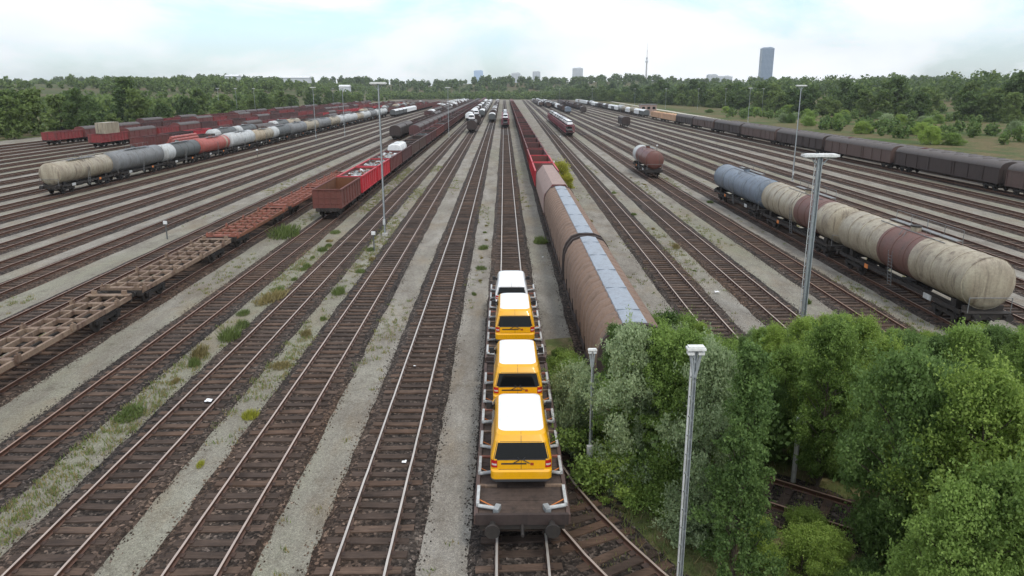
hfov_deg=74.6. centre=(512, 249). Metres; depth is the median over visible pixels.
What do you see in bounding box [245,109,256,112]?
covered wagon
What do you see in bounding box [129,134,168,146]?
open wagon
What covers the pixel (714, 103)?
tree
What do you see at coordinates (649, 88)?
tree
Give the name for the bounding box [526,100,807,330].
railway track
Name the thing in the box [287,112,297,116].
open wagon
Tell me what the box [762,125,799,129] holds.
covered wagon
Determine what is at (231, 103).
tree
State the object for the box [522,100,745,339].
railway track
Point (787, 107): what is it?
bush
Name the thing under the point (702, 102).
tree
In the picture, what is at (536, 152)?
open wagon
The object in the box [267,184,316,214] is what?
flat wagon
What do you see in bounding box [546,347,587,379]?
bush
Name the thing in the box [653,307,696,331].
bush
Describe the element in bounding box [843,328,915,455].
tree
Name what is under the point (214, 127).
open wagon
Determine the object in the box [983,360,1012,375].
tree
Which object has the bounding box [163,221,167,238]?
signal post
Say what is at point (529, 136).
open wagon
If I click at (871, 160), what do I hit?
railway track
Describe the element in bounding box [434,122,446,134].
open wagon
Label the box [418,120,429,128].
covered wagon
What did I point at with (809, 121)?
bush
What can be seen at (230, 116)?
open wagon
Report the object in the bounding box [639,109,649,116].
covered wagon
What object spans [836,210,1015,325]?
tank wagon
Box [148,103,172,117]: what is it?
tree
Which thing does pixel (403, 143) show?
covered block
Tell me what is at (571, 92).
tree
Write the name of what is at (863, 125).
bush
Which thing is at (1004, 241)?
railway track
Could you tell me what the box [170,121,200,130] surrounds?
covered wagon
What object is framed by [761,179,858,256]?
tank wagon
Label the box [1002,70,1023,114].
tree
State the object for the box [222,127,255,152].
tank wagon
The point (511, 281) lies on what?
delivery van
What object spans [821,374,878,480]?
tree
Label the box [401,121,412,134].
covered wagon
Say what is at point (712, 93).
tree
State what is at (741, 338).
tree
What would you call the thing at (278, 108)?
covered wagon
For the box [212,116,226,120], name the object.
open wagon
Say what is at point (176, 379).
weed clump
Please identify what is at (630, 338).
tree
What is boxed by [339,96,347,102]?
tree
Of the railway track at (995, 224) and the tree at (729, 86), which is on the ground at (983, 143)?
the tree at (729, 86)
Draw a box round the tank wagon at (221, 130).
[206,124,235,134]
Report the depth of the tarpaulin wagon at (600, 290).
33.18 m
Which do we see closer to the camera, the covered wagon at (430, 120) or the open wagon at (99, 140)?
the open wagon at (99, 140)
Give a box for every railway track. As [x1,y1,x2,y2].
[0,100,404,146]
[0,100,408,149]
[0,100,413,152]
[0,100,417,155]
[0,100,419,159]
[0,100,425,163]
[0,100,429,167]
[0,100,433,173]
[0,100,438,178]
[0,100,442,185]
[0,100,446,193]
[0,100,449,202]
[0,107,431,223]
[0,109,429,238]
[0,113,423,254]
[0,115,390,212]
[0,117,464,509]
[0,120,468,575]
[0,127,389,275]
[0,132,409,346]
[0,133,389,301]
[0,197,312,406]
[138,100,493,575]
[305,100,499,575]
[467,100,572,575]
[509,100,659,506]
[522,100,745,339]
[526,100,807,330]
[530,100,918,332]
[537,398,688,575]
[542,105,1008,339]
[551,106,1023,326]
[552,100,1023,236]
[553,101,1023,252]
[556,100,1023,220]
[565,100,1023,199]
[568,100,1021,189]
[570,111,1023,296]
[571,109,1023,271]
[582,105,1023,209]
[730,469,916,559]
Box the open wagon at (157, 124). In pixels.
[140,122,161,126]
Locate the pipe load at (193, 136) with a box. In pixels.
[167,133,199,142]
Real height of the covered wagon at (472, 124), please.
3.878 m
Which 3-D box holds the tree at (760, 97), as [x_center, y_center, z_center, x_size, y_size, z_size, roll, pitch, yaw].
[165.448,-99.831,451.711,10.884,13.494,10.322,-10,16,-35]
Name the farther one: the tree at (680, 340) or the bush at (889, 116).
the bush at (889, 116)
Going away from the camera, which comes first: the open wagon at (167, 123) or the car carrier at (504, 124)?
the open wagon at (167, 123)
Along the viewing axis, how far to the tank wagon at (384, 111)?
335.12 m
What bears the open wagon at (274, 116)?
on the railway track at (52, 154)
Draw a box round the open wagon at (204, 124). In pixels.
[200,121,217,127]
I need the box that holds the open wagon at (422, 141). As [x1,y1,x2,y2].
[406,135,425,153]
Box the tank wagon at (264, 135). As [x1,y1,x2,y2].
[252,125,273,146]
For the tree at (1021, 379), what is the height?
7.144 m
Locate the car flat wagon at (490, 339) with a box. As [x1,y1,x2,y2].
[485,283,545,362]
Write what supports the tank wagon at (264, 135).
on the railway track at (27, 202)
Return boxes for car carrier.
[501,116,508,126]
[554,118,560,129]
[559,121,574,134]
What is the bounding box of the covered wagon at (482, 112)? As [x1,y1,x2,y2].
[479,109,484,116]
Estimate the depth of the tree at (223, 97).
360.07 m
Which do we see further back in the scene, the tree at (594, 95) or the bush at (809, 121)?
the tree at (594, 95)
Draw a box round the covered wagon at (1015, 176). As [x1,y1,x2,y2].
[1004,163,1023,194]
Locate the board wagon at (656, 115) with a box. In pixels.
[651,111,663,120]
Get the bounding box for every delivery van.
[468,114,474,119]
[486,393,551,481]
[489,339,542,398]
[492,293,535,342]
[493,271,529,306]
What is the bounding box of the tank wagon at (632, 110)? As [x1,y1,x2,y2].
[630,106,637,114]
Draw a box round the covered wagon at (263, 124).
[254,122,273,128]
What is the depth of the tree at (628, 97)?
727.82 m
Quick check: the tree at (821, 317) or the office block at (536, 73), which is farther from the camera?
the office block at (536, 73)
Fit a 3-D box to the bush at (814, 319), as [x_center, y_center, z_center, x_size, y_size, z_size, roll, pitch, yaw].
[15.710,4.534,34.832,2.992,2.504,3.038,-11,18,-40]
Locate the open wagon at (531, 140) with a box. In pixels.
[523,138,540,150]
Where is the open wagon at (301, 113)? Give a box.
[298,111,305,115]
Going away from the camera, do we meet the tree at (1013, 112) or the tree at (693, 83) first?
the tree at (1013, 112)
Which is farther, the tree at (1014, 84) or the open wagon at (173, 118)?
the tree at (1014, 84)
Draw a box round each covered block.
[388,143,403,150]
[394,141,406,148]
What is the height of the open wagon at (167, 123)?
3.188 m
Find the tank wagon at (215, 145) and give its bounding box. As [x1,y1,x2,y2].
[194,132,230,159]
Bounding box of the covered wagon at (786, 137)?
[776,129,830,152]
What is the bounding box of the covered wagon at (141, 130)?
[120,125,156,142]
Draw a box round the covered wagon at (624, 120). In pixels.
[618,116,629,125]
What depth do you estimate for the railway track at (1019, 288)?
146.56 m
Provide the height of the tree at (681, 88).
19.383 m
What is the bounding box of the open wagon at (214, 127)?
[206,126,229,128]
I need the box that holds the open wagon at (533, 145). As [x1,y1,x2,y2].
[525,143,543,157]
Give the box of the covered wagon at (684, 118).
[676,114,695,126]
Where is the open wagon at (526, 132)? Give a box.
[521,131,534,140]
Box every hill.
[0,84,396,106]
[372,81,671,92]
[750,93,1008,124]
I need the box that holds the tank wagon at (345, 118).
[337,113,349,126]
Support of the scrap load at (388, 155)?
in the open wagon at (395, 161)
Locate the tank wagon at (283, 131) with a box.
[267,122,290,142]
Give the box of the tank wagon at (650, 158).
[633,143,663,176]
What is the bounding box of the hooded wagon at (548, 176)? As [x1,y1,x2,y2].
[536,164,567,212]
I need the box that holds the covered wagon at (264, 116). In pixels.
[251,113,270,120]
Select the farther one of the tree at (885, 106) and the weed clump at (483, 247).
the tree at (885, 106)
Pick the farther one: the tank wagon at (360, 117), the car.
the tank wagon at (360, 117)
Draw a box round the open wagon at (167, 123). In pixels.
[154,120,179,125]
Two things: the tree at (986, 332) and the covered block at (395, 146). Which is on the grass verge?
the tree at (986, 332)
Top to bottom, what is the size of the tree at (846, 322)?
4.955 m
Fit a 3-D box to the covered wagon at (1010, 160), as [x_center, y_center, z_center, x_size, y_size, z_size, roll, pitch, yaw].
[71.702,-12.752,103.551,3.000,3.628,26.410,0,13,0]
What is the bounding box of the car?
[566,120,572,125]
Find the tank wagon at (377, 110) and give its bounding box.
[374,107,381,118]
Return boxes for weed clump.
[110,397,147,423]
[170,377,179,383]
[187,357,200,366]
[188,343,208,359]
[196,458,205,468]
[215,324,242,342]
[234,307,249,316]
[235,319,249,329]
[240,408,260,420]
[249,287,292,306]
[265,222,301,239]
[269,359,292,370]
[272,285,284,291]
[299,329,311,337]
[317,246,327,251]
[329,229,340,233]
[330,285,345,295]
[355,268,365,273]
[475,265,487,270]
[477,244,488,249]
[533,236,548,244]
[672,243,679,248]
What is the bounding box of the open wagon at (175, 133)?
[160,131,193,136]
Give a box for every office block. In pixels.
[474,70,482,80]
[511,72,519,82]
[533,71,539,80]
[572,67,582,77]
[706,74,717,80]
[718,75,732,81]
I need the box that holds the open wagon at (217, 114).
[205,113,222,115]
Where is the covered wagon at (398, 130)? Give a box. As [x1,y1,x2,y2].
[389,123,406,138]
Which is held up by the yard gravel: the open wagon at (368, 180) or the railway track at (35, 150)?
the railway track at (35, 150)
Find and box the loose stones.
[0,234,919,575]
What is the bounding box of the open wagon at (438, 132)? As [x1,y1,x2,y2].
[426,127,440,140]
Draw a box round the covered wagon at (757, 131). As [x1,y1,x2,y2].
[741,123,781,143]
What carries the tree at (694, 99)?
on the ground at (983, 143)
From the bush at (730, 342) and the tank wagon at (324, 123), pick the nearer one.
the bush at (730, 342)
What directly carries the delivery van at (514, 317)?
on the car flat wagon at (490, 339)
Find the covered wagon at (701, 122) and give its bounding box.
[693,116,717,131]
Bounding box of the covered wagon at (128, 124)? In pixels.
[119,122,140,128]
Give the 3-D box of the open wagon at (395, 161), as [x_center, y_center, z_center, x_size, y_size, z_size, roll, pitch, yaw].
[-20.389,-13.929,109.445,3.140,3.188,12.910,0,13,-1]
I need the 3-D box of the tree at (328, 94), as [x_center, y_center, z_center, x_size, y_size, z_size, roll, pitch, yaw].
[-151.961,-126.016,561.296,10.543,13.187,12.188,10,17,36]
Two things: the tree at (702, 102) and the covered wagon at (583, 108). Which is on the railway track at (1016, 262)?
the covered wagon at (583, 108)
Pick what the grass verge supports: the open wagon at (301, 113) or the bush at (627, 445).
the bush at (627, 445)
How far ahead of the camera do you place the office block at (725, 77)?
2952.53 m
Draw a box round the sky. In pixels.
[0,0,1023,85]
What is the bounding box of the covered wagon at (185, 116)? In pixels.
[174,114,196,118]
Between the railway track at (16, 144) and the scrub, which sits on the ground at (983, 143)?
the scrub
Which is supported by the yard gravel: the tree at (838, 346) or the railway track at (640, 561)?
the railway track at (640, 561)
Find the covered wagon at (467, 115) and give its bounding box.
[465,112,472,120]
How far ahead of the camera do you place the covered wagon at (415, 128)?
187.30 m
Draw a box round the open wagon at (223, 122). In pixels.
[216,120,232,125]
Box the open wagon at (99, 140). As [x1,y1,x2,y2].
[87,131,127,146]
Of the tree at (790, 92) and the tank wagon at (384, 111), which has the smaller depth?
the tank wagon at (384, 111)
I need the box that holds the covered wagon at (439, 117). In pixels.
[433,115,441,121]
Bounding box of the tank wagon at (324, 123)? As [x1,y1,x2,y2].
[313,115,330,131]
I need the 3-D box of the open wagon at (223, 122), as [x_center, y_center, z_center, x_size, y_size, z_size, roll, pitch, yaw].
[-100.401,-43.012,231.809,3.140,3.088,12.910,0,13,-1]
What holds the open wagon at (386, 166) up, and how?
on the railway track at (208, 313)
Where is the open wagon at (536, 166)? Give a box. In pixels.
[532,162,558,185]
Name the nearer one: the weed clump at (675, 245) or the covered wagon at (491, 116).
the weed clump at (675, 245)
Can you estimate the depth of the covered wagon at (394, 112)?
338.91 m
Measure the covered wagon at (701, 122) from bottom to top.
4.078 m
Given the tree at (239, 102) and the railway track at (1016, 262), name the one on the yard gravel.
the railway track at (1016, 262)
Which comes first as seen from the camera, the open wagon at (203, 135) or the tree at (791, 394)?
the tree at (791, 394)
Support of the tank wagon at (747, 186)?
on the railway track at (913, 302)
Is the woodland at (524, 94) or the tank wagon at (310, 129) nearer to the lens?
the tank wagon at (310, 129)
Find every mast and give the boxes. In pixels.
[310,87,316,140]
[339,87,345,136]
[369,82,387,236]
[445,87,449,137]
[586,348,596,472]
[676,344,706,575]
[790,85,806,181]
[791,417,805,482]
[799,153,839,318]
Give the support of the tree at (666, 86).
on the ground at (983, 143)
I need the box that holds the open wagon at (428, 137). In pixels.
[415,132,431,147]
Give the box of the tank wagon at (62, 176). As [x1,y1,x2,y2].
[38,151,115,193]
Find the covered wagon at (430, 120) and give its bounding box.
[426,118,433,125]
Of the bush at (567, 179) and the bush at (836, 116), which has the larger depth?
the bush at (836, 116)
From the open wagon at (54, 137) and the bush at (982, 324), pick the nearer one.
the bush at (982, 324)
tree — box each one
[0,88,30,133]
[0,94,31,138]
[0,117,5,135]
[15,86,51,135]
[41,94,75,130]
[55,87,100,129]
[74,95,107,122]
[104,112,121,122]
[107,76,152,122]
[122,87,151,121]
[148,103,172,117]
[154,98,172,113]
[172,96,199,115]
[188,88,209,114]
[192,98,202,114]
[209,100,234,113]
[219,94,232,101]
[227,100,237,110]
[234,100,246,109]
[238,103,247,109]
[246,94,259,108]
[256,92,272,108]
[263,98,274,108]
[274,91,287,106]
[285,94,297,105]
[288,95,298,105]
[302,93,315,104]
[315,95,321,104]
[323,91,337,102]
[323,97,331,103]
[330,95,337,102]
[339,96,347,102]
[352,93,362,100]
[556,90,562,98]
[560,91,566,99]
[569,90,574,99]
[572,89,579,99]
[576,304,669,498]
[578,93,585,99]
[580,83,589,93]
[585,88,591,100]
[590,88,599,100]
[597,317,623,441]
[598,89,607,100]
[606,82,615,93]
[607,88,616,101]
[610,90,619,101]
[614,92,624,101]
[616,318,686,453]
[616,324,663,436]
[624,90,633,102]
[625,85,633,94]
[632,84,638,92]
[632,89,643,102]
[632,322,731,497]
[637,92,652,103]
[644,86,651,92]
[647,83,656,92]
[648,92,653,103]
[648,322,738,548]
[651,79,665,96]
[652,92,660,103]
[658,93,665,104]
[661,90,669,104]
[662,83,673,92]
[664,89,676,104]
[673,93,686,105]
[677,84,687,93]
[683,78,698,95]
[684,93,693,105]
[687,89,699,105]
[687,333,787,575]
[693,320,710,337]
[695,82,708,105]
[695,327,724,351]
[699,92,707,106]
[705,89,720,107]
[708,96,721,107]
[716,94,725,107]
[719,83,733,95]
[722,92,730,106]
[723,83,743,94]
[725,89,744,108]
[728,90,751,104]
[732,94,749,109]
[736,335,747,353]
[741,86,751,107]
[746,326,770,347]
[747,81,769,107]
[751,91,765,109]
[751,320,791,367]
[759,377,796,464]
[761,86,770,107]
[762,91,777,110]
[763,342,814,437]
[765,83,784,98]
[771,92,785,111]
[773,94,791,111]
[776,342,842,459]
[783,310,814,345]
[786,89,798,103]
[787,313,872,486]
[789,329,815,405]
[790,90,815,112]
[803,84,824,109]
[811,370,863,449]
[814,96,832,114]
[814,311,832,326]
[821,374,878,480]
[822,309,848,326]
[825,99,844,115]
[825,329,973,563]
[829,79,853,111]
[835,311,861,369]
[838,314,852,372]
[841,84,869,111]
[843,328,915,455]
[847,308,887,363]
[849,467,1014,575]
[851,89,873,116]
[856,402,896,490]
[857,337,875,420]
[866,338,1023,574]
[869,89,894,114]
[873,324,929,361]
[874,76,911,115]
[877,80,900,109]
[881,326,902,337]
[893,331,951,463]
[894,101,918,114]
[904,91,932,119]
[909,317,1010,432]
[913,481,1018,575]
[918,86,943,114]
[925,446,1023,575]
[929,354,975,490]
[943,385,1023,483]
[950,79,985,112]
[950,90,988,119]
[974,318,1023,364]
[978,88,1007,117]
[979,93,1004,121]
[982,327,990,351]
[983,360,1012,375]
[983,371,1023,389]
[997,92,1023,122]
[998,340,1012,359]
[1001,441,1023,574]
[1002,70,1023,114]
[1002,328,1023,377]
[1007,326,1023,424]
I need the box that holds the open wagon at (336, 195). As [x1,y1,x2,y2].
[311,177,360,217]
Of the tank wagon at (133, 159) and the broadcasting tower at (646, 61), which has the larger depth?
the broadcasting tower at (646, 61)
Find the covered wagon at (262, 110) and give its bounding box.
[256,108,266,111]
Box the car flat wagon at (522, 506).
[474,360,570,538]
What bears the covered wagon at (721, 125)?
on the railway track at (964, 184)
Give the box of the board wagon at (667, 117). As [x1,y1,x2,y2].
[662,113,676,122]
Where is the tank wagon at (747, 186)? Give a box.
[714,161,777,218]
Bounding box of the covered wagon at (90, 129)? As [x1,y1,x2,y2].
[73,125,95,140]
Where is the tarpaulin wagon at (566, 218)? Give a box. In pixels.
[544,186,605,279]
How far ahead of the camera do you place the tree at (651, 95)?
672.41 m
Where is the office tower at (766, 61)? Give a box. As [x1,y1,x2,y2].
[758,47,774,80]
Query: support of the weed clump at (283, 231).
on the yard gravel
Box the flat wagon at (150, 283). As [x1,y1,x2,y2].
[100,236,230,301]
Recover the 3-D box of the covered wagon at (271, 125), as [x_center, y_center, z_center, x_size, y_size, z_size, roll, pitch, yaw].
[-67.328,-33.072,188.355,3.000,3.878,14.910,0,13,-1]
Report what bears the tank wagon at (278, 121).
on the railway track at (20, 187)
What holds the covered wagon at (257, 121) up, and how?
on the railway track at (10, 175)
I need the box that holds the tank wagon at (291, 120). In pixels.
[286,116,300,122]
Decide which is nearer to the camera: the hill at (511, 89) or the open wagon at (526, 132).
the open wagon at (526, 132)
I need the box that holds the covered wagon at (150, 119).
[136,117,163,122]
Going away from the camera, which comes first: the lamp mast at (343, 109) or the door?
the door
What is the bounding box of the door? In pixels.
[95,123,105,132]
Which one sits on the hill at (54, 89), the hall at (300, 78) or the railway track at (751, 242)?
the hall at (300, 78)
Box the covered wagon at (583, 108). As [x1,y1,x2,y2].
[580,106,586,111]
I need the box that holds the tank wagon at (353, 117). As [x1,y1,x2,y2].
[347,111,357,124]
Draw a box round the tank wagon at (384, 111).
[380,108,386,116]
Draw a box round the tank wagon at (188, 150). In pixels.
[158,137,201,167]
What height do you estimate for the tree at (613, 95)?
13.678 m
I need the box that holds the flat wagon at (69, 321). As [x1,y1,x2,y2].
[0,290,132,373]
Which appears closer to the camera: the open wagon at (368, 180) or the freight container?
the open wagon at (368, 180)
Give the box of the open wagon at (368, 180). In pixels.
[336,167,376,200]
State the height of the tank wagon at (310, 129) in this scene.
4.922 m
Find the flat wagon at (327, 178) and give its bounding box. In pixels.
[309,170,342,185]
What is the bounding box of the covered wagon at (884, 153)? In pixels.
[824,136,903,168]
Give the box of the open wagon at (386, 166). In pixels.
[355,158,389,187]
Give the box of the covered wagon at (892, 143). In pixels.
[855,138,926,148]
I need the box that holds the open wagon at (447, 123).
[439,120,449,130]
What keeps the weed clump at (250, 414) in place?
on the yard gravel
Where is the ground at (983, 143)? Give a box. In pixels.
[0,98,1023,160]
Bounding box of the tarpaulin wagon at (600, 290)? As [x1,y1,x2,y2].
[563,236,657,380]
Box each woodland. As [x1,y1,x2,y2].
[0,74,411,117]
[12,73,951,93]
[377,90,565,99]
[537,69,1023,103]
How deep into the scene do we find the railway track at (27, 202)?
105.46 m
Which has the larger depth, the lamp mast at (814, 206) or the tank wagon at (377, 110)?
the tank wagon at (377, 110)
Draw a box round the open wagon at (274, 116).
[270,114,280,118]
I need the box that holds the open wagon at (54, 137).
[40,130,82,144]
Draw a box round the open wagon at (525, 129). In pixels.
[520,128,532,136]
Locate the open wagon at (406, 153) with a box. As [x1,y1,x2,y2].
[384,145,411,167]
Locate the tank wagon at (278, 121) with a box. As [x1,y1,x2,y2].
[269,117,288,123]
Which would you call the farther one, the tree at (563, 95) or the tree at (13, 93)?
the tree at (563, 95)
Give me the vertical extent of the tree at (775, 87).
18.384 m
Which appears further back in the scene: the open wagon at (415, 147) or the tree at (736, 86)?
the tree at (736, 86)
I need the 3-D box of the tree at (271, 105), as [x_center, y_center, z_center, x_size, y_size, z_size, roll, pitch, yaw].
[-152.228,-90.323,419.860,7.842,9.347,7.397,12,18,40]
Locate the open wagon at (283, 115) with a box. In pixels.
[278,113,289,117]
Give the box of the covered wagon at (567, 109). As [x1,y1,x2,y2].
[565,106,570,112]
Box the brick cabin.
[638,104,656,113]
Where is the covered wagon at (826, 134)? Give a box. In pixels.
[799,130,853,137]
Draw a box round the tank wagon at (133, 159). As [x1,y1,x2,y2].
[103,142,165,179]
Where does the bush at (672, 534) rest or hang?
on the grass verge
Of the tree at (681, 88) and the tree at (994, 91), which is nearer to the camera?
the tree at (994, 91)
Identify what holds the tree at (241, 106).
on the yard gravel
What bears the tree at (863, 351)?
on the grass verge
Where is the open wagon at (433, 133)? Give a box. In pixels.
[420,129,435,144]
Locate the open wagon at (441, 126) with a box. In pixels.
[430,124,443,135]
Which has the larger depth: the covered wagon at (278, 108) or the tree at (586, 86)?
the tree at (586, 86)
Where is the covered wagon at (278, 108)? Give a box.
[271,107,283,109]
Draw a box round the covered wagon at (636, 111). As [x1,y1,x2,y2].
[634,108,639,115]
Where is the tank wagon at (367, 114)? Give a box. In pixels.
[361,109,370,120]
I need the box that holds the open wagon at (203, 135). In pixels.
[197,133,214,137]
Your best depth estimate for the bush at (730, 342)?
34.13 m
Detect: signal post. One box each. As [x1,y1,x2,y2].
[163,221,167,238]
[371,231,374,250]
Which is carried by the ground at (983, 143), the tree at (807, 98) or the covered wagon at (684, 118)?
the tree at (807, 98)
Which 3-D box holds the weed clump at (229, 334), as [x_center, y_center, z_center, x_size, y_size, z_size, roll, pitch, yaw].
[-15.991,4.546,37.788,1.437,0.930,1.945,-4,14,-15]
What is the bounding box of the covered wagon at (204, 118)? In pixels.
[190,115,212,121]
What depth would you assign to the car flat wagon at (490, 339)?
35.52 m
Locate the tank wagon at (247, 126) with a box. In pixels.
[232,122,256,130]
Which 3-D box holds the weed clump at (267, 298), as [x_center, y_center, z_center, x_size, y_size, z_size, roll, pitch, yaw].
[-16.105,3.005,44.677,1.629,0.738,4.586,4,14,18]
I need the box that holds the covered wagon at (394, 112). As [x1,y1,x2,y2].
[390,109,399,116]
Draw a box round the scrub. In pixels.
[725,100,1023,144]
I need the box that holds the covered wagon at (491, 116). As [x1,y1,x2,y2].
[488,112,495,120]
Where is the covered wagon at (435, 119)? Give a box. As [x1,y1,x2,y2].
[430,117,437,123]
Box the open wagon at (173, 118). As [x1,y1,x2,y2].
[163,117,180,120]
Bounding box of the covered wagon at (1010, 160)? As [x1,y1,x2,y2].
[927,148,1023,162]
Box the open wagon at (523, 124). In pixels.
[518,123,529,130]
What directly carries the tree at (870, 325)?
on the grass verge
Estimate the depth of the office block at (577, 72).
3375.49 m
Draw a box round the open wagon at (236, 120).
[225,118,245,123]
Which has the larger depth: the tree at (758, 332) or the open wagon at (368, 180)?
the open wagon at (368, 180)
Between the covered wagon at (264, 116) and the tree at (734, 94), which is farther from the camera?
the tree at (734, 94)
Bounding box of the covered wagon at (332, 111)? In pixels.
[324,110,336,113]
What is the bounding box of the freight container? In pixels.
[95,122,119,133]
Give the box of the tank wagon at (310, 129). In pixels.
[304,118,318,134]
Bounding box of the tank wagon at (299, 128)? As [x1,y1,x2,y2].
[286,119,306,138]
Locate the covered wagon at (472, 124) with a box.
[467,119,477,131]
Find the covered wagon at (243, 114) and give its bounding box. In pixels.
[233,112,250,117]
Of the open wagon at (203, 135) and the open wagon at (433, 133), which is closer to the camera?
the open wagon at (203, 135)
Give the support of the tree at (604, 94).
on the ground at (983, 143)
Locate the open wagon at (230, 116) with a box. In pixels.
[220,114,238,118]
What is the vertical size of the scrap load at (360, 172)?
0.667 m
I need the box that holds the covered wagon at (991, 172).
[894,146,1015,190]
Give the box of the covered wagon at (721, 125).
[714,119,745,136]
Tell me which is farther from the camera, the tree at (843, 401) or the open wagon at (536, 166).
the open wagon at (536, 166)
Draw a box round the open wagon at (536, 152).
[527,149,547,163]
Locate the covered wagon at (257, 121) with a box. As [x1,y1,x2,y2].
[238,119,262,123]
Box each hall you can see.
[225,75,240,79]
[279,76,311,82]
[338,85,350,91]
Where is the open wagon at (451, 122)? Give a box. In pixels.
[441,119,452,127]
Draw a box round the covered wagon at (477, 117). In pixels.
[475,114,480,124]
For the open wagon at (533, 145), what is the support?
on the railway track at (571, 322)
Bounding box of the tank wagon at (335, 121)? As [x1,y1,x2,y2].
[328,114,340,129]
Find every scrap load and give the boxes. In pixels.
[344,168,370,176]
[363,160,384,165]
[375,152,396,157]
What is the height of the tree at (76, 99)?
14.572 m
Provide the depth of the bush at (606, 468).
22.50 m
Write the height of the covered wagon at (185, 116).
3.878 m
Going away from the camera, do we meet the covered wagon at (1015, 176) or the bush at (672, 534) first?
the bush at (672, 534)
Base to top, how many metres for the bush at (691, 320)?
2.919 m
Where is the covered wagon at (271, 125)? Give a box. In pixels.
[261,124,282,127]
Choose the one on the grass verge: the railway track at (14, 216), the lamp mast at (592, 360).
the lamp mast at (592, 360)
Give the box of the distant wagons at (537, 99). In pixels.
[365,98,586,103]
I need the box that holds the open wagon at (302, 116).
[291,115,306,118]
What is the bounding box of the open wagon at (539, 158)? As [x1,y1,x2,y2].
[529,155,552,174]
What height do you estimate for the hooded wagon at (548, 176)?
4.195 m
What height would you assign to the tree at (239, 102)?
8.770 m
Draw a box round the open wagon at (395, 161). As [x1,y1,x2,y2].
[370,151,401,177]
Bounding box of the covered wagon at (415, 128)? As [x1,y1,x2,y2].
[409,123,424,135]
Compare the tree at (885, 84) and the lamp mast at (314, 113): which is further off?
the tree at (885, 84)
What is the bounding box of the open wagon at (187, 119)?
[176,118,195,121]
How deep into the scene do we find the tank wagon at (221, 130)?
164.51 m
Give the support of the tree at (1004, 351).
on the grass verge
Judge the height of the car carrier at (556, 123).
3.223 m
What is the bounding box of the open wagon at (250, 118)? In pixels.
[243,117,257,120]
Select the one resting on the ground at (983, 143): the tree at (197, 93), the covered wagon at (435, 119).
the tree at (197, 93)
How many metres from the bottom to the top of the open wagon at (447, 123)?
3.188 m
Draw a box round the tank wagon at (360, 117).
[356,112,363,122]
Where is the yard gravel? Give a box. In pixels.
[0,100,1023,575]
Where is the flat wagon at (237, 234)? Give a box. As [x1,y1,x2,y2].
[206,205,287,246]
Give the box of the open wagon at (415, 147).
[402,139,419,160]
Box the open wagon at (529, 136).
[522,134,537,146]
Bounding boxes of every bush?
[541,348,590,407]
[541,352,597,428]
[546,345,566,364]
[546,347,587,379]
[549,363,678,500]
[551,365,606,461]
[556,158,571,175]
[559,172,575,188]
[572,444,648,508]
[591,377,812,483]
[594,406,714,464]
[610,444,712,524]
[648,306,671,326]
[648,477,733,551]
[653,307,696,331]
[670,321,695,331]
[672,306,720,335]
[716,470,765,507]
[719,327,749,351]
[721,106,728,112]
[721,334,735,345]
[731,514,781,545]
[736,538,788,575]
[742,327,756,336]
[745,317,786,343]
[775,112,788,122]
[777,502,830,537]
[777,517,830,575]
[781,103,790,111]
[782,320,817,340]
[784,113,797,122]
[788,312,822,327]
[791,519,857,575]
[799,116,817,125]
[800,110,818,124]
[831,549,893,575]
[832,563,872,575]
[833,111,847,123]
[843,114,851,124]
[851,121,874,133]
[871,111,882,119]
[878,113,893,125]
[886,327,925,337]
[894,114,907,124]
[910,121,927,134]
[915,125,943,144]
[918,116,930,121]
[918,116,937,124]
[920,330,936,339]
[930,113,947,123]
[940,131,969,145]
[964,321,986,328]
[1003,119,1023,133]
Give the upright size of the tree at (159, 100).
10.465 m
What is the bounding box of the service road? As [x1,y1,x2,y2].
[609,101,709,117]
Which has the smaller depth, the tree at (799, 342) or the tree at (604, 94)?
the tree at (799, 342)
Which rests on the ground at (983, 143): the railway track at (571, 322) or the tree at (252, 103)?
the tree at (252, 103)
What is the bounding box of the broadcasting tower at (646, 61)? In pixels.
[645,43,647,78]
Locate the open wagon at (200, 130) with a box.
[183,128,211,133]
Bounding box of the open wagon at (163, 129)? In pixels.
[156,126,178,133]
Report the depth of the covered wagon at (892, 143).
125.94 m
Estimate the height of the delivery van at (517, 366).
1.972 m
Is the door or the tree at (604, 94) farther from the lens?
the tree at (604, 94)
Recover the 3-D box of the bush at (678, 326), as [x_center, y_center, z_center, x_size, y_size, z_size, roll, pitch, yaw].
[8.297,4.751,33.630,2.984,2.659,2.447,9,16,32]
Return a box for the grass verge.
[545,337,946,575]
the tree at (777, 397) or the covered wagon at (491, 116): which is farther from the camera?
the covered wagon at (491, 116)
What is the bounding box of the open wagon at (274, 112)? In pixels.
[265,111,278,113]
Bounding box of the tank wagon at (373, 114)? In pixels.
[368,109,376,119]
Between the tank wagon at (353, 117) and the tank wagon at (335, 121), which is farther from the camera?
the tank wagon at (353, 117)

